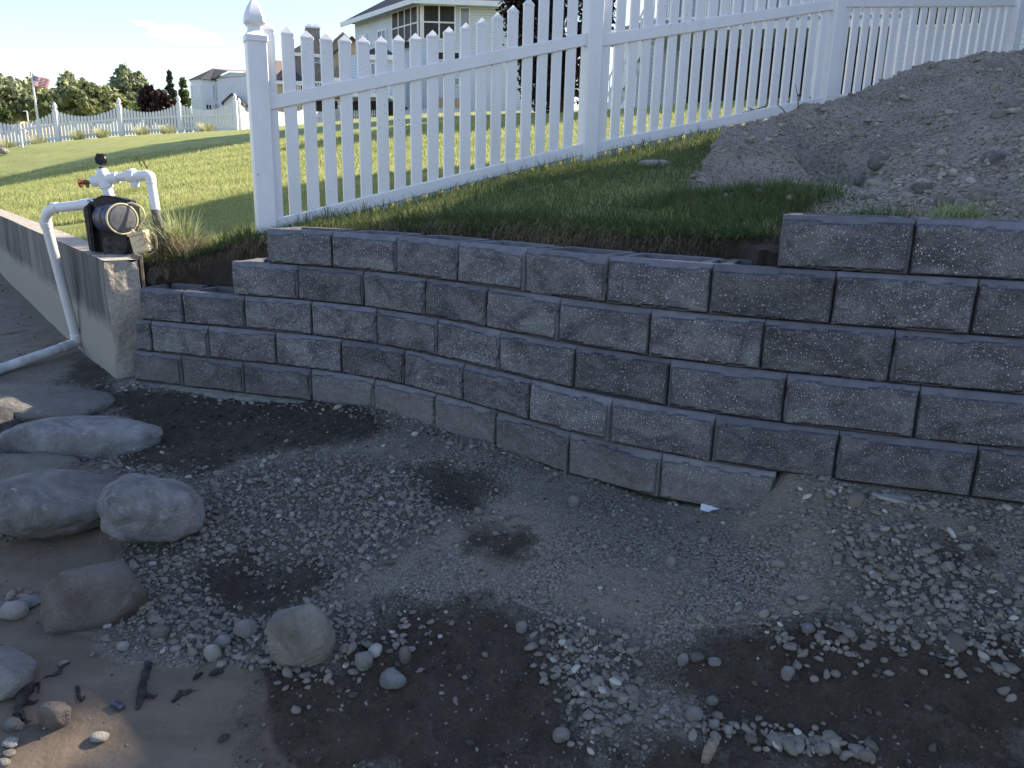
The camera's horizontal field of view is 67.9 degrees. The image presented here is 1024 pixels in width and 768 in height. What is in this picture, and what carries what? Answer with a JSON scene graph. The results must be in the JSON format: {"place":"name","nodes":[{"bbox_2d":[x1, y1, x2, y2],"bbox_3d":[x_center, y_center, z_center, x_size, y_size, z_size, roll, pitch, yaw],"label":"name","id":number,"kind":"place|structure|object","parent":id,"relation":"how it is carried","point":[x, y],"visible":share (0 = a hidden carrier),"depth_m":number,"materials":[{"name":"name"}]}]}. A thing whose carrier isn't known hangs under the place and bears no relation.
{"place":"outdoors","nodes":[
{"label":"outdoors","id":0,"kind":"place"},
{"bbox_2d":[0,0,656,145],"label":"sky","id":1,"kind":"structure","parent":0,"point":[88,39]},
{"bbox_2d":[0,97,836,316],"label":"lawn","id":2,"kind":"structure","parent":0,"point":[34,157],"depth_m":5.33,"materials":[{"name":"plant"}]},
{"bbox_2d":[0,73,41,133],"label":"leafy tree","id":3,"kind":"object","parent":2,"relation":"on","point":[18,102],"visible":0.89,"depth_m":73.79,"materials":[{"name":"green plant"}]},
{"bbox_2d":[0,73,50,124],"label":"leafy tree","id":4,"kind":"object","parent":2,"relation":"on","point":[36,88],"visible":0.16,"depth_m":78.29,"materials":[{"name":"green plant"}]},
{"bbox_2d":[29,71,49,135],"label":"flagpole","id":5,"kind":"object","parent":2,"relation":"on","point":[42,82],"visible":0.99,"depth_m":65.95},
{"bbox_2d":[33,89,70,123],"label":"leafy tree","id":6,"kind":"object","parent":2,"relation":"on","point":[43,106],"visible":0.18,"depth_m":74.63,"materials":[{"name":"green plant"}]},
{"bbox_2d":[47,77,131,130],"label":"leafy tree","id":7,"kind":"object","parent":2,"relation":"on","point":[80,97],"visible":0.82,"depth_m":68.20,"materials":[{"name":"green plant"}]},
{"bbox_2d":[0,93,238,147],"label":"distant picket fence","id":8,"kind":"object","parent":2,"relation":"on","point":[135,120],"visible":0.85,"depth_m":28.90,"materials":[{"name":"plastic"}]},
{"bbox_2d":[107,62,148,129],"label":"leafy tree","id":9,"kind":"object","parent":2,"relation":"on","point":[127,81],"visible":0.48,"depth_m":79.75,"materials":[{"name":"green plant"}]},
{"bbox_2d":[136,83,155,125],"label":"purple tree","id":10,"kind":"object","parent":2,"relation":"on","point":[146,97],"visible":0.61,"depth_m":67.45,"materials":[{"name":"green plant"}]},
{"bbox_2d":[150,88,175,124],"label":"purple tree","id":11,"kind":"object","parent":2,"relation":"on","point":[162,99],"visible":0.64,"depth_m":65.69,"materials":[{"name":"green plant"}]},
{"bbox_2d":[138,208,206,254],"bbox_3d":[-2.484,-1.103,5.431,0.591,0.354,0.659,1,15,0],"label":"weed clump","id":12,"kind":"object","parent":2,"relation":"on","point":[152,237],"visible":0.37,"depth_m":5.32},
{"bbox_2d":[146,201,219,252],"bbox_3d":[-2.331,-1.117,5.365,0.592,0.393,0.618,-7,17,-29],"label":"weed clump","id":13,"kind":"object","parent":2,"relation":"on","point":[185,228],"visible":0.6,"depth_m":5.32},
{"bbox_2d":[153,227,214,255],"bbox_3d":[-2.267,-1.010,5.296,0.549,0.214,0.596,1,15,0],"label":"weed clump","id":14,"kind":"object","parent":2,"relation":"on","point":[185,245],"visible":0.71,"depth_m":5.21,"materials":[{"name":"green plant"}]},
{"bbox_2d":[178,77,192,132],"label":"dark conifer","id":15,"kind":"object","parent":2,"relation":"on","point":[183,95],"visible":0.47,"depth_m":84.53,"materials":[{"name":"green plant"}]},
{"bbox_2d":[189,68,247,131],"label":"white house","id":16,"kind":"structure","parent":2,"relation":"on","point":[212,89],"depth_m":73.32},
{"bbox_2d":[276,24,355,125],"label":"tan house","id":17,"kind":"structure","parent":2,"relation":"on","point":[313,31],"depth_m":61.84,"materials":[{"name":"grey brick"}]},
{"bbox_2d":[282,48,408,120],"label":"white wing","id":18,"kind":"structure","parent":2,"relation":"on","point":[372,91],"depth_m":40.19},
{"bbox_2d":[237,98,459,129],"bbox_3d":[-6.931,-13.914,39.119,4.356,3.336,19.313,12,18,35],"label":"distant picket fence","id":19,"kind":"object","parent":2,"relation":"on","point":[242,116],"visible":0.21,"depth_m":36.33,"materials":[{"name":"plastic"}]},
{"bbox_2d":[340,0,566,112],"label":"white house","id":20,"kind":"structure","parent":2,"relation":"on","point":[388,21],"depth_m":42.99,"materials":[{"name":"paint"}]},
{"bbox_2d":[149,211,780,279],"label":"hanging roots","id":21,"kind":"object","parent":2,"relation":"hanging from","point":[547,240],"visible":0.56,"depth_m":4.08,"materials":[{"name":"brown plant"}]},
{"bbox_2d":[150,199,827,264],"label":"edge grass","id":22,"kind":"structure","parent":2,"relation":"on","point":[731,229],"depth_m":4.05,"materials":[{"name":"plant"}]},
{"bbox_2d":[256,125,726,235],"bbox_3d":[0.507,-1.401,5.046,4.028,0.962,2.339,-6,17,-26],"label":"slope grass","id":23,"kind":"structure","parent":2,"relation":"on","point":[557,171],"depth_m":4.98,"materials":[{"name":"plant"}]},
{"bbox_2d":[495,0,615,112],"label":"purple leaf tree","id":24,"kind":"object","parent":2,"relation":"on","point":[518,4],"visible":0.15,"depth_m":28.08,"materials":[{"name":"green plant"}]},
{"bbox_2d":[243,0,1023,232],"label":"picket fence","id":25,"kind":"object","parent":2,"relation":"on","point":[596,39],"visible":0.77,"depth_m":5.92,"materials":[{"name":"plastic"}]},
{"bbox_2d":[608,173,798,213],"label":"tuft grass","id":26,"kind":"structure","parent":2,"relation":"on","point":[715,191],"depth_m":4.16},
{"bbox_2d":[627,175,878,224],"bbox_3d":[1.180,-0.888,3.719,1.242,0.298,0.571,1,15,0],"label":"tuft grass","id":27,"kind":"structure","parent":2,"relation":"on","point":[798,205],"depth_m":3.71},
{"bbox_2d":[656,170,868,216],"bbox_3d":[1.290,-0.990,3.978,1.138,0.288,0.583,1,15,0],"label":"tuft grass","id":28,"kind":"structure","parent":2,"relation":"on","point":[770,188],"depth_m":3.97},
{"bbox_2d":[607,0,1023,109],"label":"deck house","id":29,"kind":"structure","parent":2,"relation":"on","point":[702,58],"depth_m":24.14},
{"bbox_2d":[679,50,1023,219],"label":"dirt mound","id":30,"kind":"object","parent":2,"relation":"on","point":[966,85],"visible":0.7,"depth_m":5.21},
{"bbox_2d":[679,48,1023,219],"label":"mound stones","id":31,"kind":"object","parent":30,"relation":"on","point":[940,166],"visible":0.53,"depth_m":4.68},
{"bbox_2d":[965,188,997,201],"bbox_3d":[2.113,-0.839,3.423,0.124,0.087,0.100,1,15,0],"label":"cobble","id":32,"kind":"object","parent":30,"relation":"on","point":[975,193],"visible":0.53,"depth_m":3.38,"materials":[{"name":"beige stone"}]},
{"bbox_2d":[834,199,905,217],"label":"tuft grass","id":33,"kind":"structure","parent":2,"relation":"on","point":[863,210],"depth_m":3.33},
{"bbox_2d":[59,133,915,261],"bbox_3d":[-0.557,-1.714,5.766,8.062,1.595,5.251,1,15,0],"label":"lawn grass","id":34,"kind":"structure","parent":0,"point":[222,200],"depth_m":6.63,"materials":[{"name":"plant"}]},
{"bbox_2d":[0,273,1023,767],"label":"gravel ground","id":35,"kind":"structure","parent":0,"point":[196,723],"depth_m":2.61,"materials":[{"name":"gravel"}]},
{"bbox_2d":[0,408,22,432],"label":"boulder","id":36,"kind":"object","parent":35,"relation":"on","point":[8,420],"visible":0.3,"depth_m":4.27,"materials":[{"name":"stone"}]},
{"bbox_2d":[0,601,28,619],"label":"cobble","id":37,"kind":"object","parent":35,"relation":"on","point":[13,610],"visible":1,"depth_m":2.81,"materials":[{"name":"white stone"}]},
{"bbox_2d":[0,646,36,700],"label":"boulder","id":38,"kind":"object","parent":35,"relation":"on","point":[17,668],"visible":0.93,"depth_m":2.47,"materials":[{"name":"stone"}]},
{"bbox_2d":[12,681,40,722],"bbox_3d":[-1.584,0.993,2.479,0.084,0.057,0.320,-8,17,-32],"label":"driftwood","id":39,"kind":"object","parent":35,"relation":"on","point":[23,693],"visible":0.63,"depth_m":2.43,"materials":[{"name":"wood"}]},
{"bbox_2d":[0,452,81,479],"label":"boulder","id":40,"kind":"object","parent":35,"relation":"on","point":[13,464],"visible":0.43,"depth_m":3.83,"materials":[{"name":"stone"}]},
{"bbox_2d":[36,701,70,728],"bbox_3d":[-1.411,1.026,2.347,0.102,0.094,0.061,1,15,0],"label":"rock","id":41,"kind":"object","parent":35,"relation":"on","point":[53,714],"visible":1,"depth_m":2.33,"materials":[{"name":"grey stone"}]},
{"bbox_2d":[0,469,113,537],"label":"boulder","id":42,"kind":"object","parent":35,"relation":"on","point":[45,503],"visible":0.83,"depth_m":3.22,"materials":[{"name":"grey stone"}]},
{"bbox_2d":[0,384,115,422],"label":"boulder","id":43,"kind":"object","parent":35,"relation":"on","point":[28,402],"visible":0.65,"depth_m":4.51,"materials":[{"name":"stone"}]},
{"bbox_2d":[0,209,141,378],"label":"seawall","id":44,"kind":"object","parent":35,"relation":"on","point":[105,299],"visible":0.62,"depth_m":5.65,"materials":[{"name":"concrete"}]},
{"bbox_2d":[83,195,139,254],"bbox_3d":[-2.784,-1.102,5.288,0.349,0.405,0.510,-4,16,-20],"label":"water pump","id":45,"kind":"object","parent":44,"relation":"on","point":[103,237],"visible":0.82,"depth_m":5.23,"materials":[{"name":"black plastic"}]},
{"bbox_2d":[0,198,95,374],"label":"suction pipe","id":46,"kind":"object","parent":45,"relation":"attached to","point":[50,210],"visible":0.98,"depth_m":5.59,"materials":[{"name":"plastic"}]},
{"bbox_2d":[77,153,164,245],"bbox_3d":[-2.716,-1.287,5.326,0.597,0.620,0.118,3,15,5],"label":"pipe manifold","id":47,"kind":"object","parent":45,"relation":"on","point":[104,180],"visible":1,"depth_m":5.27,"materials":[{"name":"plastic"}]},
{"bbox_2d":[106,202,157,254],"bbox_3d":[-2.579,-1.050,5.157,0.305,0.353,0.099,-9,18,-35],"label":"power cord","id":48,"kind":"object","parent":45,"relation":"attached to","point":[131,231],"visible":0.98,"depth_m":5.14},
{"bbox_2d":[127,230,152,252],"bbox_3d":[-2.533,-0.972,5.193,0.145,0.159,0.095,1,15,0],"label":"junction box","id":49,"kind":"object","parent":45,"relation":"attached to","point":[140,241],"visible":1,"depth_m":5.17,"materials":[{"name":"beige plastic"}]},
{"bbox_2d":[0,415,162,459],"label":"boulder","id":50,"kind":"object","parent":35,"relation":"on","point":[90,437],"visible":0.68,"depth_m":3.98,"materials":[{"name":"grey stone"}]},
{"bbox_2d":[40,561,147,634],"bbox_3d":[-1.542,0.777,2.804,0.354,0.254,0.189,-5,16,-24],"label":"boulder","id":51,"kind":"object","parent":35,"relation":"on","point":[82,598],"visible":0.99,"depth_m":2.73,"materials":[{"name":"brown stone"}]},
{"bbox_2d":[135,660,157,709],"bbox_3d":[-1.196,0.983,2.499,0.066,0.052,0.208,-4,16,-20],"label":"driftwood","id":52,"kind":"object","parent":35,"relation":"on","point":[143,693],"visible":1,"depth_m":2.46,"materials":[{"name":"brown wood"}]},
{"bbox_2d":[97,473,205,542],"bbox_3d":[-1.523,0.516,3.227,0.407,0.298,0.361,-4,16,-21],"label":"boulder","id":53,"kind":"object","parent":35,"relation":"on","point":[136,507],"visible":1,"depth_m":3.08,"materials":[{"name":"grey stone"}]},
{"bbox_2d":[129,378,305,402],"bbox_3d":[-1.855,0.062,4.852,1.406,0.074,0.226,6,15,16],"label":"concrete footing","id":54,"kind":"object","parent":35,"relation":"on","point":[224,395],"visible":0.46,"depth_m":4.75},
{"bbox_2d":[133,349,184,385],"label":"concrete block","id":55,"kind":"object","parent":54,"relation":"on","point":[158,367],"depth_m":4.89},
{"bbox_2d":[135,318,153,350],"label":"concrete block","id":56,"kind":"object","parent":55,"relation":"on","point":[144,335],"depth_m":4.88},
{"bbox_2d":[151,320,211,357],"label":"concrete block","id":57,"kind":"object","parent":55,"relation":"on","point":[188,339],"depth_m":4.79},
{"bbox_2d":[140,283,211,322],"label":"concrete block","id":58,"kind":"object","parent":57,"relation":"on","point":[163,302],"depth_m":4.80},
{"bbox_2d":[182,355,245,392],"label":"concrete block","id":59,"kind":"object","parent":54,"relation":"on","point":[214,374],"depth_m":4.77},
{"bbox_2d":[209,326,277,363],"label":"concrete block","id":60,"kind":"object","parent":59,"relation":"on","point":[243,344],"depth_m":4.67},
{"bbox_2d":[183,286,246,327],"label":"concrete block","id":61,"kind":"object","parent":60,"relation":"on","point":[223,306],"depth_m":4.69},
{"bbox_2d":[244,361,312,400],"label":"concrete block","id":62,"kind":"object","parent":54,"relation":"on","point":[278,380],"depth_m":4.63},
{"bbox_2d":[276,331,342,371],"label":"concrete block","id":63,"kind":"object","parent":62,"relation":"on","point":[313,351],"depth_m":4.53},
{"bbox_2d":[245,295,312,334],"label":"concrete block","id":64,"kind":"object","parent":63,"relation":"on","point":[280,314],"depth_m":4.55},
{"bbox_2d":[232,258,299,298],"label":"concrete block","id":65,"kind":"object","parent":64,"relation":"on","point":[262,277],"depth_m":4.54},
{"bbox_2d":[233,619,257,638],"bbox_3d":[-0.938,0.861,2.672,0.083,0.065,0.066,1,15,0],"label":"cobble","id":66,"kind":"object","parent":35,"relation":"on","point":[246,628],"visible":0.98,"depth_m":2.65,"materials":[{"name":"stone"}]},
{"bbox_2d":[267,603,335,666],"bbox_3d":[-0.701,0.843,2.556,0.218,0.221,0.127,1,15,0],"label":"boulder","id":67,"kind":"object","parent":35,"relation":"on","point":[303,634],"visible":0.98,"depth_m":2.50,"materials":[{"name":"beige stone"}]},
{"bbox_2d":[312,369,375,405],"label":"concrete block","id":68,"kind":"object","parent":35,"relation":"on","point":[336,387],"depth_m":4.47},
{"bbox_2d":[342,339,405,383],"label":"concrete block","id":69,"kind":"object","parent":68,"relation":"on","point":[378,361],"depth_m":4.32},
{"bbox_2d":[312,301,377,342],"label":"concrete block","id":70,"kind":"object","parent":69,"relation":"on","point":[347,321],"depth_m":4.39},
{"bbox_2d":[298,265,365,305],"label":"concrete block","id":71,"kind":"object","parent":70,"relation":"on","point":[332,285],"depth_m":4.39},
{"bbox_2d":[267,227,353,266],"bbox_3d":[-1.192,-0.828,4.565,0.450,0.200,0.319,7,16,20],"label":"concrete block","id":72,"kind":"object","parent":71,"relation":"on","point":[310,246],"depth_m":4.43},
{"bbox_2d":[355,651,372,670],"bbox_3d":[-0.492,0.924,2.533,0.060,0.067,0.053,1,15,0],"label":"cobble","id":73,"kind":"object","parent":35,"relation":"on","point":[363,660],"visible":1,"depth_m":2.51,"materials":[{"name":"stone"}]},
{"bbox_2d":[379,667,405,688],"bbox_3d":[-0.390,0.965,2.482,0.086,0.058,0.068,9,17,27],"label":"cobble","id":74,"kind":"object","parent":35,"relation":"on","point":[391,678],"visible":1,"depth_m":2.46,"materials":[{"name":"grey stone"}]},
{"bbox_2d":[375,379,436,426],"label":"concrete block","id":75,"kind":"object","parent":35,"relation":"on","point":[410,402],"depth_m":4.23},
{"bbox_2d":[405,349,465,399],"bbox_3d":[-0.333,-0.077,4.191,0.447,0.200,0.319,14,19,38],"label":"concrete block","id":76,"kind":"object","parent":75,"relation":"on","point":[437,374],"depth_m":4.06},
{"bbox_2d":[377,308,439,354],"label":"concrete block","id":77,"kind":"object","parent":76,"relation":"on","point":[410,331],"depth_m":4.14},
{"bbox_2d":[364,271,426,314],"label":"concrete block","id":78,"kind":"object","parent":77,"relation":"on","point":[396,292],"depth_m":4.16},
{"bbox_2d":[332,230,422,272],"bbox_3d":[-0.759,-0.766,4.370,0.458,0.200,0.320,9,17,28],"label":"concrete block","id":79,"kind":"object","parent":78,"relation":"on","point":[371,250],"depth_m":4.24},
{"bbox_2d":[435,394,497,443],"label":"wall block","id":80,"kind":"structure","parent":35,"relation":"on","point":[455,416],"depth_m":3.96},
{"bbox_2d":[463,363,532,419],"bbox_3d":[0.013,0.010,3.893,0.459,0.200,0.319,15,20,41],"label":"concrete block","id":81,"kind":"object","parent":80,"relation":"on","point":[501,391],"depth_m":3.77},
{"bbox_2d":[438,318,502,369],"bbox_3d":[-0.134,-0.230,3.993,0.444,0.200,0.321,14,19,40],"label":"concrete block","id":82,"kind":"object","parent":81,"relation":"on","point":[478,345],"depth_m":3.87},
{"bbox_2d":[426,278,489,326],"bbox_3d":[-0.199,-0.448,4.016,0.442,0.200,0.318,14,19,39],"label":"concrete block","id":83,"kind":"object","parent":82,"relation":"on","point":[458,301],"depth_m":3.89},
{"bbox_2d":[397,235,490,281],"bbox_3d":[-0.360,-0.686,4.108,0.454,0.200,0.317,13,19,38],"label":"concrete block","id":84,"kind":"object","parent":83,"relation":"on","point":[433,256],"depth_m":3.99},
{"bbox_2d":[0,386,1022,767],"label":"scattered pebbles","id":85,"kind":"object","parent":35,"relation":"on","point":[478,596],"visible":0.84,"depth_m":2.78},
{"bbox_2d":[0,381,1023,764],"bbox_3d":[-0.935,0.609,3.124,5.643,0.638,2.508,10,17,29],"label":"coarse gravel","id":86,"kind":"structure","parent":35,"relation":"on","point":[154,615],"depth_m":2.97,"materials":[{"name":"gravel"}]},
{"bbox_2d":[1,383,1023,767],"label":"earth crumbs","id":87,"kind":"object","parent":35,"relation":"on","point":[941,707],"visible":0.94,"depth_m":2.48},
{"bbox_2d":[496,411,570,472],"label":"wall block","id":88,"kind":"structure","parent":35,"relation":"on","point":[546,445],"depth_m":3.65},
{"bbox_2d":[529,379,615,440],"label":"wall block","id":89,"kind":"structure","parent":88,"relation":"on","point":[583,412],"depth_m":3.48,"materials":[{"name":"concrete"}]},
{"bbox_2d":[500,330,578,387],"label":"wall block","id":90,"kind":"structure","parent":89,"relation":"on","point":[543,359],"depth_m":3.58,"materials":[{"name":"concrete"}]},
{"bbox_2d":[487,287,561,340],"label":"wall block","id":91,"kind":"structure","parent":90,"relation":"on","point":[528,313],"depth_m":3.60,"materials":[{"name":"concrete"}]},
{"bbox_2d":[458,240,558,290],"bbox_3d":[-0.011,-0.601,3.815,0.451,0.200,0.320,14,20,40],"label":"concrete block","id":92,"kind":"object","parent":91,"relation":"on","point":[499,264],"depth_m":3.70,"materials":[{"name":"concrete"}]},
{"bbox_2d":[569,432,663,496],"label":"wall block","id":93,"kind":"structure","parent":35,"relation":"on","point":[637,469],"depth_m":3.39,"materials":[{"name":"concrete"}]},
{"bbox_2d":[610,397,716,460],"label":"wall block","id":94,"kind":"structure","parent":93,"relation":"on","point":[666,429],"depth_m":3.24,"materials":[{"name":"concrete"}]},
{"bbox_2d":[575,345,670,405],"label":"wall block","id":95,"kind":"structure","parent":94,"relation":"on","point":[639,377],"depth_m":3.31,"materials":[{"name":"concrete"}]},
{"bbox_2d":[559,297,652,354],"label":"wall block","id":96,"kind":"structure","parent":95,"relation":"on","point":[620,327],"depth_m":3.33,"materials":[{"name":"concrete"}]},
{"bbox_2d":[526,246,635,302],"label":"wall block","id":97,"kind":"structure","parent":96,"relation":"on","point":[582,273],"depth_m":3.42,"materials":[{"name":"concrete"}]},
{"bbox_2d":[701,735,718,763],"bbox_3d":[0.576,1.063,2.212,0.035,0.047,0.102,12,18,34],"label":"stick","id":98,"kind":"object","parent":35,"relation":"on","point":[710,747],"visible":1,"depth_m":2.20,"materials":[{"name":"brown wood"}]},
{"bbox_2d":[659,453,776,508],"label":"wall block","id":99,"kind":"structure","parent":35,"relation":"on","point":[699,482],"depth_m":3.19,"materials":[{"name":"concrete"}]},
{"bbox_2d":[712,413,838,478],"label":"wall block","id":100,"kind":"structure","parent":99,"relation":"on","point":[774,446],"depth_m":3.06,"materials":[{"name":"concrete"}]},
{"bbox_2d":[668,359,787,421],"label":"wall block","id":101,"kind":"structure","parent":100,"relation":"on","point":[732,390],"depth_m":3.10,"materials":[{"name":"concrete"}]},
{"bbox_2d":[649,308,765,368],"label":"wall block","id":102,"kind":"structure","parent":101,"relation":"on","point":[736,341],"depth_m":3.10,"materials":[{"name":"concrete"}]},
{"bbox_2d":[607,253,724,312],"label":"wall block","id":103,"kind":"structure","parent":102,"relation":"on","point":[670,282],"depth_m":3.17,"materials":[{"name":"concrete"}]},
{"bbox_2d":[709,259,835,323],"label":"wall block","id":104,"kind":"structure","parent":102,"relation":"on","point":[742,288],"depth_m":2.97,"materials":[{"name":"concrete"}]},
{"bbox_2d":[782,372,919,437],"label":"wall block","id":105,"kind":"structure","parent":100,"relation":"on","point":[871,406],"depth_m":2.93,"materials":[{"name":"concrete"}]},
{"bbox_2d":[760,319,894,381],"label":"wall block","id":106,"kind":"structure","parent":105,"relation":"on","point":[848,351],"depth_m":2.94,"materials":[{"name":"concrete"}]},
{"bbox_2d":[830,270,977,333],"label":"wall block","id":107,"kind":"structure","parent":106,"relation":"on","point":[944,304],"depth_m":2.81,"materials":[{"name":"concrete"}]},
{"bbox_2d":[777,213,915,273],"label":"wall block","id":108,"kind":"structure","parent":107,"relation":"on","point":[865,243],"depth_m":2.85,"materials":[{"name":"concrete"}]},
{"bbox_2d":[907,217,1023,279],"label":"wall block","id":109,"kind":"structure","parent":107,"relation":"on","point":[973,248],"depth_m":2.73,"materials":[{"name":"concrete"}]},
{"bbox_2d":[833,429,977,495],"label":"wall block","id":110,"kind":"structure","parent":35,"relation":"on","point":[910,463],"depth_m":2.91,"materials":[{"name":"concrete"}]},
{"bbox_2d":[912,385,1023,449],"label":"wall block","id":111,"kind":"structure","parent":110,"relation":"on","point":[974,417],"depth_m":2.81,"materials":[{"name":"concrete"}]},
{"bbox_2d":[887,329,1023,393],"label":"wall block","id":112,"kind":"structure","parent":111,"relation":"on","point":[968,361],"depth_m":2.79,"materials":[{"name":"concrete"}]},
{"bbox_2d":[969,278,1023,337],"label":"wall block","id":113,"kind":"structure","parent":112,"relation":"on","point":[998,308],"depth_m":2.73,"materials":[{"name":"concrete"}]},
{"bbox_2d":[969,445,1023,503],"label":"wall block","id":114,"kind":"structure","parent":35,"relation":"on","point":[998,473],"depth_m":2.82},
{"bbox_2d":[906,195,999,218],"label":"tuft grass","id":115,"kind":"structure","parent":0,"point":[946,212],"depth_m":3.15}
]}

